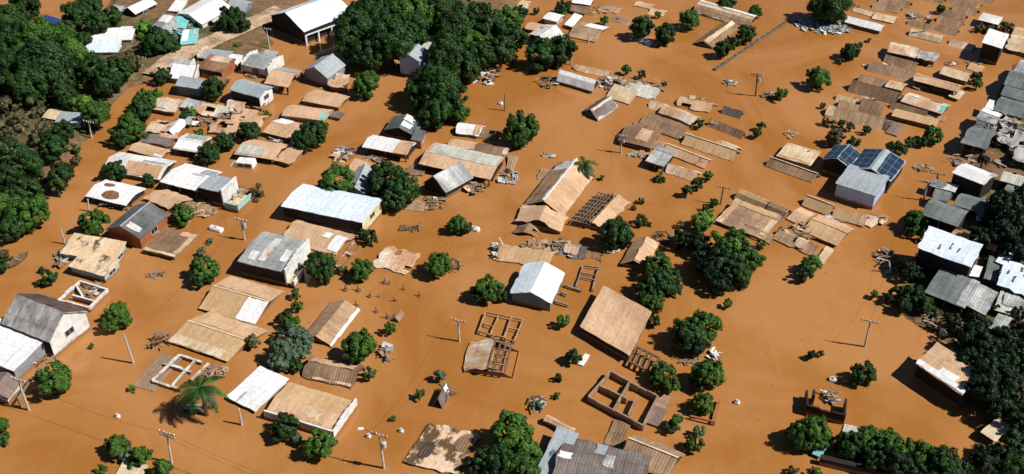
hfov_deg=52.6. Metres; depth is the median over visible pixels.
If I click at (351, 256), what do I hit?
wall
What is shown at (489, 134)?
house
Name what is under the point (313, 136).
tree
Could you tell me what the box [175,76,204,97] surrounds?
house
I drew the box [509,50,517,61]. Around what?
tree
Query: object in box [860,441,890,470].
tree
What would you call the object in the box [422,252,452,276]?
tree
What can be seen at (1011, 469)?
tree
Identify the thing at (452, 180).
house
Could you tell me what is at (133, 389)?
bush
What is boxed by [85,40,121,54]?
house
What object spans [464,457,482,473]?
tree
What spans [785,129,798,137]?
debris pile
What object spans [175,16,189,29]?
house
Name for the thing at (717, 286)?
tree
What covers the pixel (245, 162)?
van
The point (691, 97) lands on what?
debris pile
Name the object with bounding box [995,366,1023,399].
tree
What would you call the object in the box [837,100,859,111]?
house
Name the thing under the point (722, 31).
house
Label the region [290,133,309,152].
tree
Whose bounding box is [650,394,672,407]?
house
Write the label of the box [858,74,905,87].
house
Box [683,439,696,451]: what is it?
bush
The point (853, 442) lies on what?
tree
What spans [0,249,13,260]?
bush
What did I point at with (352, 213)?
house
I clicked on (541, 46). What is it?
tree
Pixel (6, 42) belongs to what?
tree
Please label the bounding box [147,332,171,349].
debris pile
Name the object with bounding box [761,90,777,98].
debris pile
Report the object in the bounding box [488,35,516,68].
tree
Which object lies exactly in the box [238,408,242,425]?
utility pole
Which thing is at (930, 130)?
tree
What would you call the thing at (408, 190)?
tree
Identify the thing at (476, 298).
tree
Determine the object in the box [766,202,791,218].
house
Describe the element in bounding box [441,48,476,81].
tree
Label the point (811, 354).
bush
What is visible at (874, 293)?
bush
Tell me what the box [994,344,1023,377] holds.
tree
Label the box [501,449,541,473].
tree
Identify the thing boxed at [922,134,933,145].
tree
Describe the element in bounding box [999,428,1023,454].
tree
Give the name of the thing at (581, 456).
house
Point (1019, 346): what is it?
tree
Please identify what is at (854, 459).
tree
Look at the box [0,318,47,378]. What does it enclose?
house
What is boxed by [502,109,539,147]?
tree
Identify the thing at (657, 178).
bush
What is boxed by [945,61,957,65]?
debris pile
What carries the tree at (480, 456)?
on the water
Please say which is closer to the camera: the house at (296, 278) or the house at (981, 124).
the house at (296, 278)
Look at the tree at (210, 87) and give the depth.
164.38 m
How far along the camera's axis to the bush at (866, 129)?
156.82 m
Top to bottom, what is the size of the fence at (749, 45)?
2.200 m
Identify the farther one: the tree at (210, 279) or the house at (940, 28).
the house at (940, 28)
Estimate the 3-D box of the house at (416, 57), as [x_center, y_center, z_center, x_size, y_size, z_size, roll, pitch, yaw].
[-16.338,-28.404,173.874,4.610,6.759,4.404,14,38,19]
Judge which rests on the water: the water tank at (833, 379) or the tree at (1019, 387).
the water tank at (833, 379)
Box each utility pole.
[11,376,29,410]
[83,119,93,137]
[123,334,133,363]
[159,429,175,463]
[234,217,246,240]
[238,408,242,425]
[261,27,270,48]
[358,427,387,468]
[451,317,465,341]
[504,93,505,110]
[615,133,626,152]
[716,184,729,204]
[751,72,762,95]
[861,318,878,346]
[921,180,935,200]
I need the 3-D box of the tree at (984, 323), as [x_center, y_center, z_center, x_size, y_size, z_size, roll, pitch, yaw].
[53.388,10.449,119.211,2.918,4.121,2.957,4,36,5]
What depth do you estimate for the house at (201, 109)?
161.85 m
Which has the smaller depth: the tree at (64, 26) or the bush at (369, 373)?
the bush at (369, 373)
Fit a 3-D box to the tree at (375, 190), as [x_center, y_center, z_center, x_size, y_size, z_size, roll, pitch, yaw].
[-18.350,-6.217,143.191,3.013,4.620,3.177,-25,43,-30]
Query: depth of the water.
128.03 m
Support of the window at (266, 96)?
in the house at (253, 93)
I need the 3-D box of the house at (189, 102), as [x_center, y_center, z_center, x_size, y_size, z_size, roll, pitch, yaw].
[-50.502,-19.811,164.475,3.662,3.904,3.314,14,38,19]
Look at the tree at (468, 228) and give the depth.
135.69 m
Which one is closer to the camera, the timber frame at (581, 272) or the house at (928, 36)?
the timber frame at (581, 272)
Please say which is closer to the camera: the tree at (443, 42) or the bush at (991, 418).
the bush at (991, 418)
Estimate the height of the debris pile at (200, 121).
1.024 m
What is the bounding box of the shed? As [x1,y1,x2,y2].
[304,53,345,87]
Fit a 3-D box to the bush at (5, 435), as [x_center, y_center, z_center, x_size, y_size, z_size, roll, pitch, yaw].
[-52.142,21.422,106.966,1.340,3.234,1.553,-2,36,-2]
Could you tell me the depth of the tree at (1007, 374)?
109.27 m
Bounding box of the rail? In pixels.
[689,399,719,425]
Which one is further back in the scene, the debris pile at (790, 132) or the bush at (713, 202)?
the debris pile at (790, 132)
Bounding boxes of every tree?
[0,3,25,29]
[0,24,20,53]
[0,45,20,75]
[0,70,12,97]
[0,136,28,169]
[0,162,25,190]
[0,188,20,215]
[0,213,26,241]
[0,259,8,272]
[4,197,50,231]
[5,62,51,104]
[8,0,41,20]
[8,173,43,197]
[10,13,61,47]
[10,149,43,177]
[13,33,77,84]
[28,192,48,207]
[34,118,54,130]
[34,360,71,394]
[40,66,78,96]
[40,129,55,142]
[40,134,67,161]
[40,269,58,285]
[46,161,74,190]
[49,177,65,197]
[51,83,78,109]
[52,119,75,144]
[53,20,78,37]
[57,31,88,68]
[59,0,92,31]
[66,94,85,111]
[74,31,92,45]
[74,50,109,85]
[77,0,103,10]
[77,208,110,235]
[78,94,95,103]
[79,98,110,130]
[84,10,109,34]
[89,67,122,98]
[96,56,133,93]
[100,315,118,332]
[101,160,126,180]
[103,5,122,27]
[103,102,110,109]
[103,300,130,323]
[103,434,131,457]
[107,123,135,145]
[117,137,129,148]
[118,111,134,122]
[118,314,132,327]
[120,116,148,142]
[124,48,133,58]
[126,55,143,70]
[126,97,151,120]
[131,446,153,464]
[132,88,157,108]
[135,18,149,35]
[135,24,173,52]
[138,42,156,55]
[141,173,155,188]
[149,67,172,84]
[151,458,173,473]
[153,88,162,97]
[159,34,180,51]
[171,203,193,226]
[174,375,228,416]
[179,111,187,118]
[185,106,197,115]
[189,255,219,277]
[189,270,208,287]
[193,128,203,135]
[197,142,219,163]
[199,75,225,100]
[204,92,214,102]
[204,271,214,283]
[211,132,234,151]
[215,5,246,30]
[229,14,250,32]
[235,129,244,139]
[238,121,260,140]
[245,333,261,348]
[265,351,289,372]
[269,336,299,362]
[269,411,301,439]
[274,310,291,325]
[278,322,314,352]
[283,314,301,327]
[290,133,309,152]
[293,119,327,147]
[296,344,311,359]
[299,427,338,459]
[303,250,335,276]
[306,441,320,457]
[314,265,334,283]
[318,161,355,191]
[321,121,328,129]
[326,253,335,263]
[332,7,374,48]
[335,34,362,63]
[341,327,377,360]
[341,342,365,364]
[345,0,358,24]
[346,182,355,193]
[349,258,373,280]
[350,38,382,70]
[352,70,378,98]
[352,87,362,99]
[355,0,399,34]
[362,48,386,73]
[362,229,377,244]
[366,13,417,68]
[367,159,404,188]
[368,177,388,197]
[369,69,379,81]
[381,186,406,212]
[383,172,420,202]
[385,0,434,26]
[398,10,432,44]
[404,78,429,107]
[410,62,446,94]
[417,97,450,129]
[418,65,467,104]
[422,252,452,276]
[425,0,460,27]
[428,29,465,59]
[428,52,454,65]
[430,17,439,35]
[433,7,477,37]
[436,86,467,121]
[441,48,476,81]
[447,214,467,233]
[449,103,470,122]
[454,0,482,22]
[458,27,488,52]
[460,57,482,83]
[460,222,472,233]
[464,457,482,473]
[467,40,497,68]
[469,284,494,302]
[471,444,491,471]
[473,11,506,42]
[474,273,504,301]
[481,2,492,15]
[482,459,509,473]
[483,435,519,472]
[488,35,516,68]
[489,409,534,447]
[493,4,523,35]
[499,24,528,49]
[501,429,542,470]
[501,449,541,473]
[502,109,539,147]
[504,123,525,147]
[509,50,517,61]
[512,4,528,17]
[524,36,557,71]
[541,44,563,69]
[549,32,578,64]
[554,0,570,13]
[556,314,569,327]
[565,348,582,363]
[574,156,597,178]
[596,215,632,249]
[600,15,608,24]
[617,231,634,248]
[621,64,631,74]
[628,14,655,38]
[635,283,663,307]
[637,266,678,297]
[640,293,663,312]
[641,249,671,273]
[648,360,676,383]
[649,373,663,388]
[654,22,675,45]
[657,267,682,291]
[661,375,680,392]
[667,229,692,249]
[669,414,683,430]
[671,316,706,351]
[672,284,681,295]
[679,9,699,29]
[680,332,710,357]
[682,186,692,196]
[685,309,723,344]
[687,232,712,252]
[688,370,713,391]
[688,433,704,451]
[689,391,713,414]
[690,178,703,190]
[690,210,714,232]
[690,359,726,389]
[691,250,709,272]
[692,220,708,234]
[696,253,731,279]
[706,272,733,295]
[709,240,748,275]
[710,226,752,255]
[713,40,732,57]
[716,0,737,7]
[723,261,751,289]
[729,37,741,49]
[735,24,756,42]
[741,243,766,273]
[748,4,762,17]
[774,87,788,100]
[784,420,811,449]
[794,414,831,450]
[798,266,813,281]
[799,254,821,271]
[804,425,834,449]
[805,66,832,88]
[806,0,853,23]
[825,128,845,145]
[834,429,868,459]
[840,43,860,59]
[846,135,861,146]
[850,359,876,386]
[851,446,864,461]
[857,424,884,449]
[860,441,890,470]
[870,427,904,453]
[879,445,912,473]
[886,140,907,155]
[888,285,906,299]
[892,434,918,465]
[894,296,911,312]
[895,258,924,281]
[898,285,924,304]
[901,209,928,228]
[904,454,929,473]
[905,224,918,236]
[905,439,940,472]
[910,292,937,312]
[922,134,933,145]
[923,124,943,144]
[927,443,960,473]
[929,457,961,473]
[936,4,945,12]
[944,312,961,327]
[956,344,985,368]
[956,459,973,473]
[957,322,985,348]
[964,311,993,335]
[964,372,1004,406]
[966,359,976,367]
[967,226,991,248]
[968,449,1000,473]
[970,71,982,81]
[970,350,1010,388]
[971,331,1004,355]
[972,79,982,89]
[976,154,989,168]
[980,213,996,227]
[982,391,1018,419]
[983,361,1021,392]
[984,188,1023,220]
[986,442,1017,472]
[987,217,1019,250]
[990,325,1022,346]
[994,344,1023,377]
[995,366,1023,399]
[996,453,1023,473]
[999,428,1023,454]
[1000,209,1023,235]
[1000,233,1023,262]
[1002,338,1023,366]
[1008,390,1023,412]
[1008,411,1023,434]
[1010,306,1023,321]
[1010,321,1023,341]
[1011,182,1023,202]
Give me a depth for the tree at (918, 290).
123.64 m
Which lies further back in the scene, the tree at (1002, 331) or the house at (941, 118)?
the house at (941, 118)
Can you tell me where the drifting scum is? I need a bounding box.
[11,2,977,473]
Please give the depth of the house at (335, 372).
114.42 m
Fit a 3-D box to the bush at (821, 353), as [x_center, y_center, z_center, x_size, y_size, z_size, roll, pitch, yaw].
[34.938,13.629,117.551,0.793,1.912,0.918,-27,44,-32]
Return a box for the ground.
[0,0,1023,473]
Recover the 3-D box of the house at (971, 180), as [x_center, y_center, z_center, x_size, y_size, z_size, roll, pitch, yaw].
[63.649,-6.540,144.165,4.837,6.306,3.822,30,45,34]
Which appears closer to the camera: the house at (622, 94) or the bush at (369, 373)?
the bush at (369, 373)
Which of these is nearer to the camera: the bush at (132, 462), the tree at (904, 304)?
the bush at (132, 462)
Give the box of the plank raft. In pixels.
[134,353,181,390]
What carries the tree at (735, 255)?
on the water
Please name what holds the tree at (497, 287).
on the water
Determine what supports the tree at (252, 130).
on the water
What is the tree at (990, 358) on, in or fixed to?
on the ground
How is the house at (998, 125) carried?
in the water
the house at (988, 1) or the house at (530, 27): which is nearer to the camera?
the house at (530, 27)
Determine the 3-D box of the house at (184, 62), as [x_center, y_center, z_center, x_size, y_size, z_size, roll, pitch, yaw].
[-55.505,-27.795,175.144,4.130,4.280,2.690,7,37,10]
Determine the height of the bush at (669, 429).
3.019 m
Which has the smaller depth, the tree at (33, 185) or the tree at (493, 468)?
the tree at (493, 468)
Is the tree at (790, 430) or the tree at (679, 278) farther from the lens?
the tree at (679, 278)
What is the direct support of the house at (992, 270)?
on the ground
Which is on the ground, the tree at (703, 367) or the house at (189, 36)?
the house at (189, 36)
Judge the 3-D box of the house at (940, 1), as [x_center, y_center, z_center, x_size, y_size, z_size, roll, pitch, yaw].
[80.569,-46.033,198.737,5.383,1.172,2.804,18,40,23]
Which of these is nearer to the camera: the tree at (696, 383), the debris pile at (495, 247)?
the tree at (696, 383)
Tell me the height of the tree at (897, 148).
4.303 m
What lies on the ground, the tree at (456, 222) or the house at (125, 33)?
the house at (125, 33)
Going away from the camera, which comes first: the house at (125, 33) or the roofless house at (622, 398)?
the roofless house at (622, 398)
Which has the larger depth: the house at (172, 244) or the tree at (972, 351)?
the house at (172, 244)
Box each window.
[64,325,74,337]
[108,267,115,276]
[150,225,157,235]
[252,68,258,73]
[264,92,268,100]
[369,210,374,220]
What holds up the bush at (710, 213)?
in the water
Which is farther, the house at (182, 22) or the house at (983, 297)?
the house at (182, 22)
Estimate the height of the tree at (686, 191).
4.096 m
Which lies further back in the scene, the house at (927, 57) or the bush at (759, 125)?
the house at (927, 57)
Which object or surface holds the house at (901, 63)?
on the water
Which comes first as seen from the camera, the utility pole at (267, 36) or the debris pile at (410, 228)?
the debris pile at (410, 228)
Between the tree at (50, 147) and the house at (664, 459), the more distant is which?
the tree at (50, 147)
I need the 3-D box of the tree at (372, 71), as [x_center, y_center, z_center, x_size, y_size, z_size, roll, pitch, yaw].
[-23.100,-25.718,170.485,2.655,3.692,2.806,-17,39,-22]
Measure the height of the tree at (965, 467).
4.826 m
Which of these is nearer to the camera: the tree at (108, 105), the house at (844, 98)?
the tree at (108, 105)
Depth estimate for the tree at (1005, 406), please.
107.38 m
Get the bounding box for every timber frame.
[478,311,523,343]
[554,284,581,307]
[575,265,599,291]
[628,346,659,377]
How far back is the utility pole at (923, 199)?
141.77 m
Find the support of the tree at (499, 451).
on the water
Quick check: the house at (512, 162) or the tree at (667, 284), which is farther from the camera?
the house at (512, 162)
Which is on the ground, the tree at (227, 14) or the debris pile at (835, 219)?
the tree at (227, 14)
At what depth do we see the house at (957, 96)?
166.31 m
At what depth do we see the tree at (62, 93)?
159.83 m
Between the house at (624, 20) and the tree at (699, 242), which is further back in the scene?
the house at (624, 20)
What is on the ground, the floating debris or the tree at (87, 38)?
the tree at (87, 38)
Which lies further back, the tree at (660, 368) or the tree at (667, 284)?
the tree at (667, 284)
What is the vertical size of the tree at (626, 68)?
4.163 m
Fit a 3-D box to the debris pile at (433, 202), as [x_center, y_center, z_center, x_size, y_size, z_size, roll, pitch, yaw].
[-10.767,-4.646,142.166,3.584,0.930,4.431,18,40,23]
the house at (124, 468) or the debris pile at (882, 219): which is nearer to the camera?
the house at (124, 468)
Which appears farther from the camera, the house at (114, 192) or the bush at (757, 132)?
the bush at (757, 132)
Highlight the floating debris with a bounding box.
[791,16,849,34]
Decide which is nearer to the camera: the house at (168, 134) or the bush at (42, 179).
the bush at (42, 179)
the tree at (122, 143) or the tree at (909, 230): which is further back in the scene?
the tree at (122, 143)
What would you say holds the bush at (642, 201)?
in the water
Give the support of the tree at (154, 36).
on the ground
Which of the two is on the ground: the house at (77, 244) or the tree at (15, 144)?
the tree at (15, 144)
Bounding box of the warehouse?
[269,0,352,45]
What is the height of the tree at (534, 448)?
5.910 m
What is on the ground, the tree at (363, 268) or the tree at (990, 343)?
the tree at (990, 343)
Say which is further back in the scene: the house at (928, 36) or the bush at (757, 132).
the house at (928, 36)
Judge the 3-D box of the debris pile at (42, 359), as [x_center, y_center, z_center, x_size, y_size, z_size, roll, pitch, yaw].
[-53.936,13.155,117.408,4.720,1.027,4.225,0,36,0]
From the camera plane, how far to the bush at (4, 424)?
107.29 m
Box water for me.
[0,0,1023,473]
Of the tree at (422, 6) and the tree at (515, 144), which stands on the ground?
the tree at (422, 6)
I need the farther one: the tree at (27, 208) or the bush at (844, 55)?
the bush at (844, 55)
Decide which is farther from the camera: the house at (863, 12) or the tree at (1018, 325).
the house at (863, 12)
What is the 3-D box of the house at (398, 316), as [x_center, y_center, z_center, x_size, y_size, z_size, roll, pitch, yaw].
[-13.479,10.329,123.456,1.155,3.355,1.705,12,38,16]
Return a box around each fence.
[17,355,56,407]
[715,20,786,70]
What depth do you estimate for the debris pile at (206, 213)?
140.19 m
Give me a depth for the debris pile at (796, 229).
136.34 m
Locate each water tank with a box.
[209,225,223,232]
[471,225,479,231]
[829,376,837,382]
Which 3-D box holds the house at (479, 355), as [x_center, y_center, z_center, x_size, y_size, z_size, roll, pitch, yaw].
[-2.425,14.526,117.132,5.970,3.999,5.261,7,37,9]
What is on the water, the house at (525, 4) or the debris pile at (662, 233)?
the debris pile at (662, 233)
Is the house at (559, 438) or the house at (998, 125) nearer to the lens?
the house at (559, 438)
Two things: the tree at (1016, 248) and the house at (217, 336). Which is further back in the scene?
the tree at (1016, 248)
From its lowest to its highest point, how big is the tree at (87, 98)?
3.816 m
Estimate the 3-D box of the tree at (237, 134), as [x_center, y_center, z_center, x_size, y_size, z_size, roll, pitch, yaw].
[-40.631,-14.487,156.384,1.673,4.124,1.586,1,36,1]
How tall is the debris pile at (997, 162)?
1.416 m
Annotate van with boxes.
[230,157,256,168]
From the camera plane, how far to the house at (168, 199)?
142.07 m
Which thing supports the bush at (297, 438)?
in the water
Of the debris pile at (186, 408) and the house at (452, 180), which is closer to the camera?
the debris pile at (186, 408)
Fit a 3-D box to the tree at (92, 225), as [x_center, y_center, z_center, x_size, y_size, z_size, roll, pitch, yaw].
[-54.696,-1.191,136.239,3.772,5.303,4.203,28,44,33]
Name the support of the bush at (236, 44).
on the ground
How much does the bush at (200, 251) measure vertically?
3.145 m
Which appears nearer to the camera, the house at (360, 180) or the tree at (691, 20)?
the house at (360, 180)
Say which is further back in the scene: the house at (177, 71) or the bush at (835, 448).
the house at (177, 71)
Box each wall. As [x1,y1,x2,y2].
[334,240,363,267]
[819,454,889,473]
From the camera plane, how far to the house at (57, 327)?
117.58 m
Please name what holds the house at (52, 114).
on the ground
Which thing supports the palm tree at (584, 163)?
on the water
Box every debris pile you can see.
[33,354,48,364]
[52,249,68,267]
[80,281,105,297]
[98,200,131,207]
[145,270,165,279]
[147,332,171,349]
[169,23,193,37]
[178,401,202,413]
[189,199,210,215]
[190,207,217,217]
[192,114,213,125]
[195,362,228,384]
[209,101,253,119]
[230,186,252,199]
[244,73,263,78]
[266,136,284,142]
[333,146,357,160]
[363,154,393,163]
[377,341,392,361]
[397,223,421,231]
[418,195,447,211]
[437,381,457,400]
[447,256,463,270]
[463,178,487,193]
[464,65,503,84]
[489,237,503,257]
[498,167,519,184]
[520,238,545,248]
[527,395,548,411]
[535,76,558,87]
[539,237,574,253]
[541,152,555,157]
[586,7,609,14]
[597,75,626,88]
[599,243,620,254]
[622,78,666,90]
[627,150,651,158]
[651,230,677,245]
[671,354,701,365]
[679,132,697,140]
[682,95,711,105]
[706,347,722,361]
[722,79,737,86]
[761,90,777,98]
[780,220,815,240]
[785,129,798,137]
[820,385,841,404]
[823,214,844,222]
[855,95,877,102]
[862,62,894,66]
[870,214,888,224]
[872,246,899,273]
[907,11,930,19]
[913,85,927,90]
[913,164,934,171]
[921,303,961,336]
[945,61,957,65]
[948,154,974,165]
[965,60,983,65]
[983,113,1023,142]
[990,159,1021,167]
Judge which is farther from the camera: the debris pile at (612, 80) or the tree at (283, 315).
the debris pile at (612, 80)
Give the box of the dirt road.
[143,6,283,73]
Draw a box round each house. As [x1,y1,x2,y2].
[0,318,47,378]
[0,372,21,404]
[1,293,90,356]
[42,107,70,121]
[43,15,62,25]
[55,111,85,128]
[58,280,108,312]
[60,233,126,260]
[68,249,120,282]
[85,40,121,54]
[85,179,145,210]
[90,26,135,41]
[103,152,175,182]
[105,201,168,248]
[109,5,125,12]
[116,460,148,473]
[123,0,156,16]
[129,142,171,158]
[138,132,177,147]
[142,189,192,210]
[143,228,197,259]
[144,119,172,133]
[151,96,182,115]
[151,354,209,392]
[153,14,176,32]
[159,131,178,140]
[160,163,221,198]
[166,119,185,136]
[168,0,187,12]
[168,58,195,68]
[168,312,268,361]
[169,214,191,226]
[170,63,199,82]
[172,133,211,158]
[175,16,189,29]
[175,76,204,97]
[177,0,230,27]
[179,98,204,110]
[179,116,194,127]
[180,28,198,46]
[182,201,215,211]
[196,45,233,60]
[196,54,235,77]
[196,102,222,118]
[197,174,238,207]
[198,275,283,325]
[208,119,239,136]
[210,76,230,89]
[216,104,230,114]
[224,193,251,212]
[226,98,246,112]
[227,366,288,411]
[228,0,252,12]
[229,54,243,68]
[229,79,273,109]
[230,113,267,127]
[234,139,288,164]
[238,231,310,287]
[240,50,284,77]
[240,108,258,119]
[246,102,267,111]
[262,118,299,142]
[263,49,278,56]
[263,382,357,438]
[264,67,302,94]
[272,143,302,166]
[281,105,332,121]
[281,184,381,234]
[283,219,358,255]
[287,268,303,287]
[302,89,350,110]
[302,355,363,387]
[308,300,359,346]
[327,73,349,92]
[329,111,345,120]
[329,152,350,162]
[345,158,371,175]
[347,163,371,195]
[362,135,415,161]
[373,246,419,274]
[384,114,422,141]
[391,309,404,321]
[398,44,427,76]
[403,423,481,473]
[405,165,426,175]
[405,199,428,212]
[411,128,425,148]
[419,142,504,186]
[422,35,434,58]
[422,161,472,198]
[432,384,448,407]
[447,139,512,156]
[456,123,484,137]
[463,339,518,378]
[478,129,498,139]
[493,244,557,264]
[503,153,518,171]
[510,261,564,310]
[512,222,539,237]
[514,204,568,234]
[518,0,530,11]
[524,22,543,32]
[524,158,595,213]
[529,24,564,41]
[537,168,551,178]
[539,426,578,473]
[543,12,564,26]
[543,415,575,430]
[553,438,651,473]
[556,243,587,259]
[557,70,598,92]
[564,13,581,29]
[568,22,609,41]
[569,3,591,15]
[570,192,630,229]
[571,0,593,7]
[573,64,610,76]
[578,353,589,365]
[580,285,651,360]
[583,96,618,120]
[586,250,603,261]
[587,370,658,430]
[596,5,624,13]
[604,419,630,448]
[606,84,637,104]
[610,16,631,24]
[618,123,661,151]
[620,236,659,268]
[624,435,684,473]
[625,82,659,99]
[632,1,654,8]
[637,37,653,46]
[638,112,690,138]
[643,405,666,426]
[645,146,674,172]
[648,8,666,15]
[649,101,668,110]
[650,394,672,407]
[652,140,672,148]
[658,105,700,126]
[665,143,711,168]
[665,164,700,180]
[677,97,717,112]
[680,133,740,161]
[693,0,759,26]
[693,21,738,48]
[707,119,745,139]
[715,198,781,239]
[717,140,740,149]
[721,106,743,118]
[734,189,770,208]
[744,224,774,244]
[765,156,820,182]
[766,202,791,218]
[773,229,819,254]
[776,142,820,168]
[787,207,815,225]
[802,194,835,215]
[802,214,853,246]
[804,389,846,424]
[812,449,825,457]
[819,246,833,264]
[822,144,860,176]
[824,105,885,129]
[832,207,869,226]
[834,94,856,103]
[834,164,889,209]
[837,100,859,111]
[842,424,859,437]
[845,16,884,33]
[847,79,899,103]
[852,7,874,16]
[852,149,905,192]
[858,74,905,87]
[858,99,885,116]
[865,214,878,227]
[866,61,917,81]
[871,12,897,23]
[872,1,902,13]
[878,0,912,8]
[882,120,892,130]
[883,54,918,70]
[885,80,907,94]
[885,122,904,135]
[887,42,918,60]
[889,101,927,115]
[891,109,938,127]
[900,92,950,115]
[907,19,930,30]
[908,28,944,43]
[913,73,961,94]
[913,342,975,407]
[916,50,939,66]
[916,226,982,278]
[919,198,968,232]
[924,268,979,316]
[925,0,944,3]
[926,112,948,121]
[929,23,959,35]
[929,179,958,199]
[932,188,951,202]
[935,9,968,21]
[936,15,964,28]
[939,67,971,85]
[946,0,982,8]
[948,38,975,51]
[948,90,964,100]
[951,3,979,15]
[951,163,996,197]
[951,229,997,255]
[953,193,984,219]
[960,126,996,157]
[966,284,997,320]
[967,63,984,72]
[969,265,982,278]
[974,120,992,130]
[975,199,1002,226]
[976,0,992,3]
[976,108,1002,125]
[978,12,1002,29]
[978,28,1008,64]
[980,419,1009,443]
[984,255,1000,285]
[985,99,996,110]
[988,313,1012,333]
[991,122,1001,137]
[993,97,1023,119]
[993,287,1018,316]
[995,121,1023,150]
[995,253,1012,271]
[996,261,1023,297]
[999,171,1023,188]
[1001,85,1023,101]
[1002,293,1023,310]
[1003,116,1021,134]
[1004,70,1023,89]
[1005,34,1023,56]
[1005,184,1014,203]
[1010,27,1023,36]
[1012,146,1023,168]
[1014,60,1023,72]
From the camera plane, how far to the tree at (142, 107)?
158.91 m
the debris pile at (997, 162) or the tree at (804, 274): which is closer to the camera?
the tree at (804, 274)
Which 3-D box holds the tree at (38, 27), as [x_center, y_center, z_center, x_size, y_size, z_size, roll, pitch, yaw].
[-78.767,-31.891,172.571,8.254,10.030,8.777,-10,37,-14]
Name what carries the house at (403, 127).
on the water
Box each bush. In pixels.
[0,96,24,119]
[0,125,17,144]
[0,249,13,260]
[0,417,9,431]
[0,431,9,445]
[5,111,29,135]
[15,90,46,111]
[29,147,41,153]
[30,104,45,118]
[30,128,45,147]
[35,280,43,287]
[36,171,47,183]
[38,266,45,272]
[69,153,81,166]
[70,143,80,153]
[93,463,107,473]
[113,52,122,60]
[119,446,133,461]
[127,384,135,392]
[128,458,139,469]
[196,246,205,256]
[206,238,212,244]
[233,42,242,47]
[247,183,265,202]
[263,110,271,115]
[267,334,275,342]
[270,430,282,443]
[275,327,284,335]
[289,359,302,372]
[290,300,302,313]
[291,288,300,299]
[292,432,302,444]
[336,266,347,272]
[357,228,366,238]
[362,366,376,380]
[384,321,395,333]
[389,415,395,420]
[414,388,424,400]
[432,369,446,381]
[496,291,506,301]
[532,399,543,410]
[533,7,539,14]
[551,392,560,399]
[555,373,561,382]
[634,213,647,227]
[635,197,644,204]
[637,70,645,78]
[647,315,659,326]
[653,172,662,182]
[654,11,660,17]
[664,421,676,434]
[675,220,683,228]
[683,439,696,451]
[693,425,705,435]
[694,119,704,128]
[702,204,708,209]
[703,170,713,180]
[706,209,714,217]
[709,198,718,206]
[723,298,732,308]
[753,128,761,137]
[756,122,766,128]
[756,239,766,249]
[788,465,799,473]
[807,350,816,358]
[809,466,822,473]
[816,350,824,356]
[821,117,829,124]
[829,120,836,126]
[833,440,847,453]
[837,119,845,127]
[840,52,847,58]
[846,122,854,130]
[862,125,871,134]
[870,290,878,297]
[884,294,895,304]
[904,136,915,146]
[916,138,926,147]
[918,229,925,238]
[926,309,942,319]
[939,330,946,340]
[949,323,961,335]
[974,22,986,32]
[983,24,994,33]
[987,410,998,421]
[991,303,1000,312]
[997,25,1006,32]
[1000,21,1014,31]
[1001,416,1009,422]
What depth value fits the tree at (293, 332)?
116.13 m
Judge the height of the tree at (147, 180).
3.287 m
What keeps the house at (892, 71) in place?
on the water
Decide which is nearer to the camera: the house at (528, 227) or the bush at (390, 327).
the bush at (390, 327)
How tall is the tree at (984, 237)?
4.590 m
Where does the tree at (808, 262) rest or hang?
on the water
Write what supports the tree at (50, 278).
in the water
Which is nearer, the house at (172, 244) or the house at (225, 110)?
the house at (172, 244)
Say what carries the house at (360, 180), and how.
on the water
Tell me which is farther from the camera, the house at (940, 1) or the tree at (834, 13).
the house at (940, 1)
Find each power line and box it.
[18,379,161,431]
[458,138,618,319]
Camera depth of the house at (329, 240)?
135.30 m
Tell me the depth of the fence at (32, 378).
112.47 m
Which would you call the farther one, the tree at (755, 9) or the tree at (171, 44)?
the tree at (755, 9)
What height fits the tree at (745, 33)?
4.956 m
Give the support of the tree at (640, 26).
on the water
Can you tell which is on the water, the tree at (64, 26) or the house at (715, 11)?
the house at (715, 11)
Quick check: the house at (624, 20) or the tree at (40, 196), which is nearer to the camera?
the tree at (40, 196)
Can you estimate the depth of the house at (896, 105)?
162.88 m
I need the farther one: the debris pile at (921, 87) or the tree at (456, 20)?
the tree at (456, 20)
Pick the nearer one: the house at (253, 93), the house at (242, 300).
the house at (242, 300)
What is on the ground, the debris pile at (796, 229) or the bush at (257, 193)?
the bush at (257, 193)
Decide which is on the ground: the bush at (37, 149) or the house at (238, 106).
the bush at (37, 149)
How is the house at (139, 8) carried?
on the ground
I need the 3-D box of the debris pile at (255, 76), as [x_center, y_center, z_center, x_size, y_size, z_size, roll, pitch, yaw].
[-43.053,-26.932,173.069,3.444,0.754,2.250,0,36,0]
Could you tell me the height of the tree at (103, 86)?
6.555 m
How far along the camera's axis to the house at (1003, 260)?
128.80 m
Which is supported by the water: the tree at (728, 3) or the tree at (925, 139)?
the tree at (728, 3)
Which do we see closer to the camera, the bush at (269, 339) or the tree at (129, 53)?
the bush at (269, 339)
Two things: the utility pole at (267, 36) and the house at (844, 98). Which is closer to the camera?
the house at (844, 98)
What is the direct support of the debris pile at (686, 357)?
on the water
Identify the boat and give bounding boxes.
[8,251,27,267]
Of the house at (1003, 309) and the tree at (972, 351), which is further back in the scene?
the house at (1003, 309)
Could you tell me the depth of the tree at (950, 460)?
100.98 m
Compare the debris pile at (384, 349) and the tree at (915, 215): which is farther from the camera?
the tree at (915, 215)
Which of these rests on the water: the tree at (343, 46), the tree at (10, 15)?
the tree at (343, 46)
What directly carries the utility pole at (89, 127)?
in the water
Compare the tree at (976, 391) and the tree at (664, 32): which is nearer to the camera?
the tree at (976, 391)
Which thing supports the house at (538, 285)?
on the water
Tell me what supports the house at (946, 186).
on the ground

